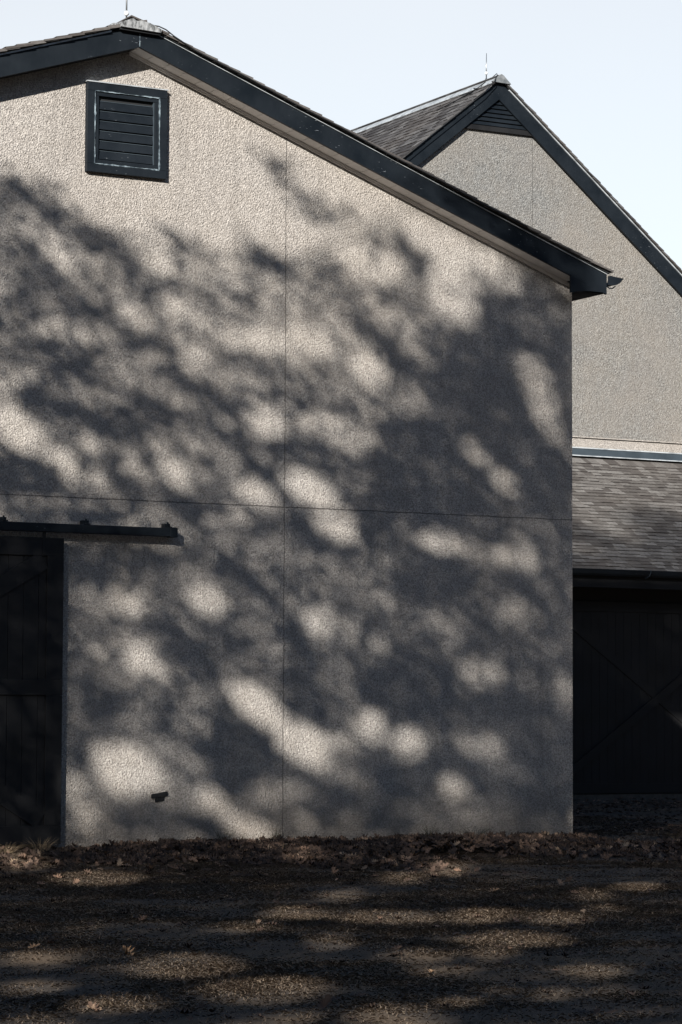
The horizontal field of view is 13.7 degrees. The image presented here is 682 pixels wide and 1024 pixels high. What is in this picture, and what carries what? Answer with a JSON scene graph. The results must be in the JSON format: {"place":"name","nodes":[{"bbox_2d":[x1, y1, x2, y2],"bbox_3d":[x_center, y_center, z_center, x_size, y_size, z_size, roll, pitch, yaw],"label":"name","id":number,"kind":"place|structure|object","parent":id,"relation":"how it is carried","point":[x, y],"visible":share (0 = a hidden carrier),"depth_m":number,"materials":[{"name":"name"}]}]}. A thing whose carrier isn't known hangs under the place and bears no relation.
{"place":"outdoors","nodes":[
{"label":"outdoors","id":0,"kind":"place"},
{"bbox_2d":[0,802,681,1023],"bbox_3d":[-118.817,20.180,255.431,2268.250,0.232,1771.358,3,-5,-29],"label":"ground","id":1,"kind":"structure","parent":0,"point":[286,954],"depth_m":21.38,"materials":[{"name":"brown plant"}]},
{"bbox_2d":[0,842,24,852],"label":"weed tuft","id":2,"kind":"object","parent":1,"relation":"on","point":[6,848],"visible":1,"depth_m":36.24,"materials":[{"name":"brown plant"}]},
{"bbox_2d":[20,837,58,851],"bbox_3d":[-3.844,4.267,36.508,0.665,0.197,0.250,3,-5,-29],"label":"weed tuft","id":3,"kind":"object","parent":1,"relation":"on","point":[44,847],"visible":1,"depth_m":36.49,"materials":[{"name":"brown plant"}]},
{"bbox_2d":[123,945,134,955],"bbox_3d":[-1.604,3.307,21.452,0.096,0.079,0.093,0,-4,3],"label":"fallen leaf","id":4,"kind":"object","parent":1,"relation":"on","point":[128,952],"visible":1,"depth_m":21.45,"materials":[{"name":"brown plant"}]},
{"bbox_2d":[212,827,231,839],"bbox_3d":[-1.563,4.309,37.980,0.372,0.256,0.114,2,-5,-24],"label":"weed tuft","id":5,"kind":"object","parent":1,"relation":"on","point":[221,834],"visible":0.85,"depth_m":37.96,"materials":[{"name":"yellow"}]},
{"bbox_2d":[0,0,623,847],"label":"barn","id":6,"kind":"structure","parent":1,"relation":"on","point":[286,466],"depth_m":38.71,"materials":[{"name":"paint"}]},
{"bbox_2d":[0,532,63,844],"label":"sliding door","id":7,"kind":"structure","parent":6,"relation":"in","point":[31,568],"depth_m":36.78,"materials":[{"name":"black paint"}]},
{"bbox_2d":[318,994,333,1008],"bbox_3d":[-0.098,3.018,17.552,0.122,0.092,0.112,3,-5,-29],"label":"fallen leaf","id":8,"kind":"object","parent":1,"relation":"on","point":[325,1002],"visible":1,"depth_m":17.58,"materials":[{"name":"brown plant"}]},
{"bbox_2d":[0,797,681,1023],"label":"leaf litter","id":9,"kind":"object","parent":1,"relation":"on","point":[301,852],"visible":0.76,"depth_m":37.09,"materials":[{"name":"brown plant"}]},
{"bbox_2d":[419,823,437,835],"bbox_3d":[1.208,4.420,39.497,0.515,0.241,0.180,3,-5,-29],"label":"weed tuft","id":10,"kind":"object","parent":1,"relation":"on","point":[426,829],"visible":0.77,"depth_m":39.47,"materials":[{"name":"yellow"}]},
{"bbox_2d":[455,826,501,834],"bbox_3d":[1.944,4.478,39.842,0.781,0.195,0.263,3,-5,-29],"label":"weed tuft","id":11,"kind":"object","parent":1,"relation":"on","point":[476,830],"visible":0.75,"depth_m":39.85,"materials":[{"name":"yellow"}]},
{"bbox_2d":[351,53,681,803],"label":"barn","id":12,"kind":"structure","parent":1,"relation":"on","point":[494,141],"depth_m":62.13,"materials":[{"name":"paint"}]},
{"bbox_2d":[572,601,681,793],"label":"barn door","id":13,"kind":"structure","parent":12,"relation":"in","point":[627,656],"depth_m":58.37,"materials":[{"name":"black paint"}]},
{"bbox_2d":[0,0,681,269],"label":"sky","id":14,"kind":"structure","parent":0,"point":[605,76],"materials":[{"name":"white"}]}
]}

